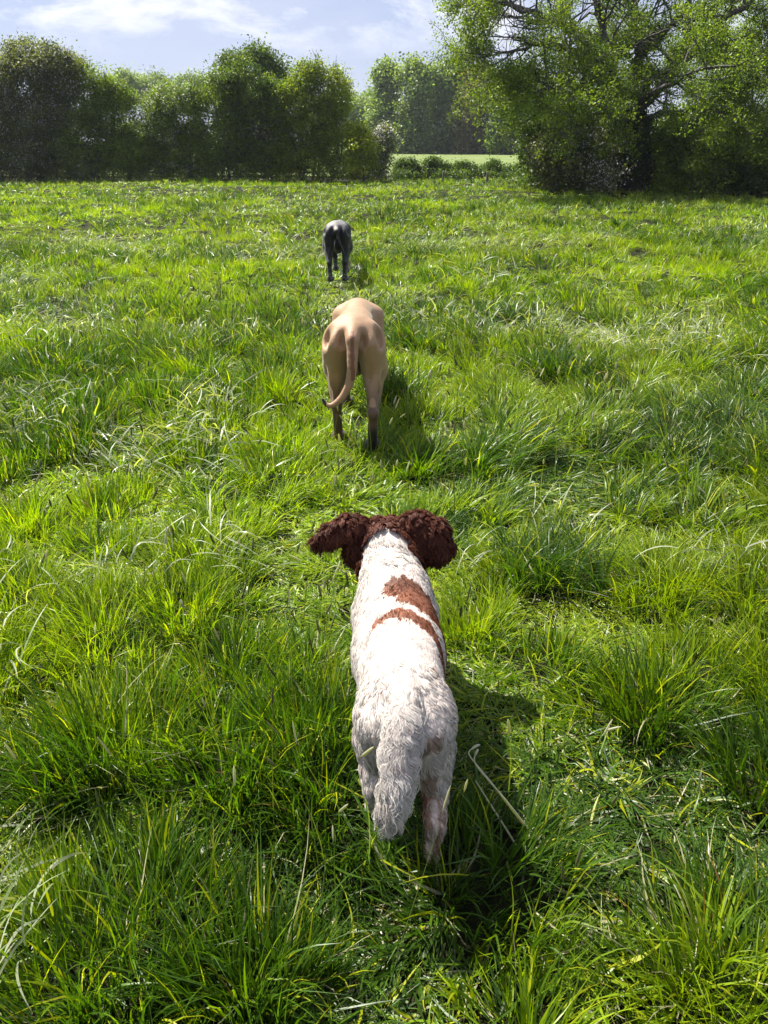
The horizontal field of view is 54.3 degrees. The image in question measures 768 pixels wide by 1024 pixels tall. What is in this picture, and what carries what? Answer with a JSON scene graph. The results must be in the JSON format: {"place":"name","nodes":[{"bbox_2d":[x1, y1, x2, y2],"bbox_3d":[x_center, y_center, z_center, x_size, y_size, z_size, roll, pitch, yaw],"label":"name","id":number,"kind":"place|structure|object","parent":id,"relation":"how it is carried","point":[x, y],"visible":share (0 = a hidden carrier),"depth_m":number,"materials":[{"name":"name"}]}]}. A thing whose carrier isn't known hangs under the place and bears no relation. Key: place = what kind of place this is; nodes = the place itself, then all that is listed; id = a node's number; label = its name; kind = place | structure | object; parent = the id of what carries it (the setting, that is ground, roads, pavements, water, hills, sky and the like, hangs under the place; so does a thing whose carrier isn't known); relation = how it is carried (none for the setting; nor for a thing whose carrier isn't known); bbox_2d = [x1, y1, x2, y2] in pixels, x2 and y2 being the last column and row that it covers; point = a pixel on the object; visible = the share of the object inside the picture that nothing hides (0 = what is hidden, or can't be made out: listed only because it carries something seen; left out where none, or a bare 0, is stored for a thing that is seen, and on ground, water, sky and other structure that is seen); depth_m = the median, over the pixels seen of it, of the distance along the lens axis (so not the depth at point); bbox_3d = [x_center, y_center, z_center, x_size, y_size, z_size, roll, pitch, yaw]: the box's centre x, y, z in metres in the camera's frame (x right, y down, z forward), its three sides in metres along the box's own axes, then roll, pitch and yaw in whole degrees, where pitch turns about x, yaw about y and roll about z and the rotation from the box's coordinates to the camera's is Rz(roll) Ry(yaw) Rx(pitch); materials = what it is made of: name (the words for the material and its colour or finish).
{"place":"outdoors","nodes":[
{"label":"outdoors","id":0,"kind":"place"},
{"bbox_2d":[5,149,612,175],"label":"field","id":1,"kind":"structure","parent":0,"point":[478,159],"depth_m":71.98,"materials":[{"name":"green plant"}]},
{"bbox_2d":[94,62,147,135],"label":"distant tree","id":2,"kind":"object","parent":1,"relation":"on","point":[122,73],"visible":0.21,"depth_m":138.60,"materials":[{"name":"green plant"}]},
{"bbox_2d":[109,65,181,143],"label":"distant tree","id":3,"kind":"object","parent":1,"relation":"on","point":[145,80],"visible":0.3,"depth_m":142.41,"materials":[{"name":"green plant"}]},
{"bbox_2d":[163,64,215,139],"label":"distant tree","id":4,"kind":"object","parent":1,"relation":"on","point":[181,76],"visible":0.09,"depth_m":146.29,"materials":[{"name":"green plant"}]},
{"bbox_2d":[197,32,295,169],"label":"oak tree","id":5,"kind":"object","parent":1,"relation":"on","point":[276,65],"visible":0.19,"depth_m":44.27,"materials":[{"name":"green plant"}]},
{"bbox_2d":[298,86,373,148],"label":"distant tree","id":6,"kind":"object","parent":1,"relation":"on","point":[358,100],"visible":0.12,"depth_m":151.93,"materials":[{"name":"green plant"}]},
{"bbox_2d":[357,51,408,153],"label":"distant tree","id":7,"kind":"object","parent":1,"relation":"on","point":[383,96],"visible":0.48,"depth_m":110.65,"materials":[{"name":"green plant"}]},
{"bbox_2d":[380,51,450,153],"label":"distant tree","id":8,"kind":"object","parent":1,"relation":"on","point":[413,130],"visible":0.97,"depth_m":108.15,"materials":[{"name":"green plant"}]},
{"bbox_2d":[421,53,471,153],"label":"distant tree","id":9,"kind":"object","parent":1,"relation":"on","point":[442,108],"visible":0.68,"depth_m":109.77,"materials":[{"name":"green plant"}]},
{"bbox_2d":[442,57,504,153],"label":"distant tree","id":10,"kind":"object","parent":1,"relation":"on","point":[467,142],"visible":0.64,"depth_m":107.40,"materials":[{"name":"green plant"}]},
{"bbox_2d":[475,85,547,154],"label":"distant tree","id":11,"kind":"object","parent":1,"relation":"on","point":[495,145],"visible":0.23,"depth_m":104.21,"materials":[{"name":"green plant"}]},
{"bbox_2d":[0,145,767,1023],"bbox_3d":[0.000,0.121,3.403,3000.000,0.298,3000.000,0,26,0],"label":"ground","id":12,"kind":"structure","parent":0,"point":[474,921],"depth_m":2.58,"materials":[{"name":"green plant"}]},
{"bbox_2d":[0,27,110,181],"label":"hawthorn tree","id":13,"kind":"object","parent":12,"relation":"on","point":[27,122],"visible":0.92,"depth_m":34.22,"materials":[{"name":"green plant"}]},
{"bbox_2d":[44,52,157,181],"bbox_3d":[-13.303,-18.245,34.922,5.320,5.403,4.558,0,26,0],"label":"hedge tree","id":14,"kind":"object","parent":12,"relation":"on","point":[108,98],"visible":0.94,"depth_m":34.64,"materials":[{"name":"green plant"}]},
{"bbox_2d":[116,75,225,180],"bbox_3d":[-10.120,-17.965,35.381,5.303,4.732,3.910,-10,28,-20],"label":"hawthorn tree","id":15,"kind":"object","parent":12,"relation":"on","point":[162,115],"visible":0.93,"depth_m":34.93,"materials":[{"name":"green plant"}]},
{"bbox_2d":[188,42,298,180],"bbox_3d":[-6.706,-18.596,35.114,5.896,5.874,3.937,0,26,0],"label":"hedge tree","id":16,"kind":"object","parent":12,"relation":"on","point":[232,122],"visible":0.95,"depth_m":34.77,"materials":[{"name":"green plant"}]},
{"bbox_2d":[259,49,362,181],"bbox_3d":[-3.320,-18.322,34.870,5.312,5.598,3.739,0,26,0],"label":"hedge tree","id":17,"kind":"object","parent":12,"relation":"on","point":[328,111],"visible":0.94,"depth_m":34.63,"materials":[{"name":"green plant"}]},
{"bbox_2d":[322,220,352,281],"bbox_3d":[-0.600,-3.609,10.139,0.401,0.741,1.608,0,26,0],"label":"dog","id":18,"kind":"object","parent":12,"relation":"on","point":[337,238],"visible":1,"depth_m":9.50},
{"bbox_2d":[322,298,387,451],"bbox_3d":[-0.168,-1.005,4.797,0.384,0.775,1.636,0,26,0],"label":"dog","id":19,"kind":"object","parent":12,"relation":"on","point":[353,343],"visible":1,"depth_m":4.13},
{"bbox_2d":[333,117,384,181],"bbox_3d":[-1.123,-16.792,34.765,2.450,2.916,3.453,0,26,0],"label":"hedge shrub","id":20,"kind":"object","parent":12,"relation":"on","point":[358,137],"visible":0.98,"depth_m":34.33,"materials":[{"name":"green plant"}]},
{"bbox_2d":[362,119,400,181],"bbox_3d":[-0.232,-16.976,35.660,2.330,3.086,3.805,0,26,0],"label":"hawthorn shrub","id":21,"kind":"object","parent":12,"relation":"on","point":[385,135],"visible":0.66,"depth_m":35.04,"materials":[{"name":"green plant"}]},
{"bbox_2d":[306,508,458,864],"bbox_3d":[-0.007,0.416,2.087,0.476,0.603,1.142,0,26,0],"label":"spaniel","id":22,"kind":"object","parent":12,"relation":"on","point":[405,718],"visible":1,"depth_m":1.83,"materials":[{"name":"white"}]},
{"bbox_2d":[391,154,425,179],"bbox_3d":[1.164,-17.362,37.725,2.105,1.391,3.307,0,26,0],"label":"bush","id":23,"kind":"object","parent":12,"relation":"on","point":[407,167],"visible":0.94,"depth_m":37.40,"materials":[{"name":"green plant"}]},
{"bbox_2d":[417,151,456,179],"bbox_3d":[2.708,-17.528,38.065,2.109,1.471,3.379,0,26,0],"label":"bush","id":24,"kind":"object","parent":12,"relation":"on","point":[435,166],"visible":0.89,"depth_m":37.53,"materials":[{"name":"green plant"}]},
{"bbox_2d":[450,154,480,178],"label":"bush","id":25,"kind":"object","parent":12,"relation":"on","point":[463,170],"visible":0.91,"depth_m":37.72,"materials":[{"name":"green plant"}]},
{"bbox_2d":[470,163,494,178],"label":"bush","id":26,"kind":"object","parent":12,"relation":"on","point":[482,172],"visible":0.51,"depth_m":37.86,"materials":[{"name":"green plant"}]},
{"bbox_2d":[479,155,509,178],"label":"bush","id":27,"kind":"object","parent":12,"relation":"on","point":[495,166],"visible":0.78,"depth_m":37.98,"materials":[{"name":"green plant"}]},
{"bbox_2d":[475,780,515,845],"bbox_3d":[0.278,0.753,1.873,0.131,0.139,0.009,19,32,33],"label":"grass stalk","id":28,"kind":"object","parent":12,"relation":"on","point":[507,831],"depth_m":1.87,"materials":[{"name":"green plant"}]},
{"bbox_2d":[468,744,544,844],"bbox_3d":[0.339,0.744,1.878,0.287,0.266,0.053,16,30,29],"label":"grass stalk","id":29,"kind":"object","parent":12,"relation":"on","point":[474,746],"depth_m":1.87,"materials":[{"name":"green plant"}]},
{"bbox_2d":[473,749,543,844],"bbox_3d":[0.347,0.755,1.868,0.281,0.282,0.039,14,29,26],"label":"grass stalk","id":30,"kind":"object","parent":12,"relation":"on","point":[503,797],"depth_m":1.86,"materials":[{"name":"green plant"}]},
{"bbox_2d":[503,162,531,177],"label":"bush","id":31,"kind":"object","parent":12,"relation":"on","point":[507,168],"visible":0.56,"depth_m":38.05,"materials":[{"name":"green plant"}]},
{"bbox_2d":[521,108,648,193],"bbox_3d":[6.839,-12.511,25.793,4.293,3.176,3.912,0,26,0],"label":"hawthorn shrub","id":32,"kind":"object","parent":12,"relation":"on","point":[590,172],"visible":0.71,"depth_m":25.50,"materials":[{"name":"green plant"}]},
{"bbox_2d":[506,90,664,189],"bbox_3d":[7.598,-14.014,28.095,6.043,3.761,3.990,0,26,0],"label":"hedge tree","id":33,"kind":"object","parent":12,"relation":"on","point":[534,125],"visible":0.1,"depth_m":28.03,"materials":[{"name":"green plant"}]},
{"bbox_2d":[421,0,767,193],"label":"oak tree","id":34,"kind":"object","parent":12,"relation":"on","point":[594,56],"visible":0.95,"depth_m":22.83,"materials":[{"name":"green plant"}]},
{"bbox_2d":[638,117,738,194],"bbox_3d":[10.445,-12.208,25.725,3.295,2.621,4.859,10,28,19],"label":"hedge shrub","id":35,"kind":"object","parent":12,"relation":"on","point":[670,150],"visible":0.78,"depth_m":25.30,"materials":[{"name":"green plant"}]},
{"bbox_2d":[646,95,736,186],"bbox_3d":[11.187,-14.299,28.832,4.981,3.538,3.998,0,26,0],"label":"hedge tree","id":36,"kind":"object","parent":12,"relation":"on","point":[692,128],"visible":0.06,"depth_m":28.18,"materials":[{"name":"green plant"}]},
{"bbox_2d":[661,0,767,193],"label":"oak tree","id":37,"kind":"object","parent":12,"relation":"on","point":[761,25],"visible":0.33,"depth_m":23.98,"materials":[{"name":"green plant"}]},
{"bbox_2d":[696,137,767,194],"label":"hedge shrub","id":38,"kind":"object","parent":12,"relation":"on","point":[761,178],"visible":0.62,"depth_m":25.58,"materials":[{"name":"green plant"}]},
{"bbox_2d":[0,0,767,140],"label":"sky","id":39,"kind":"structure","parent":0,"point":[175,36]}
]}

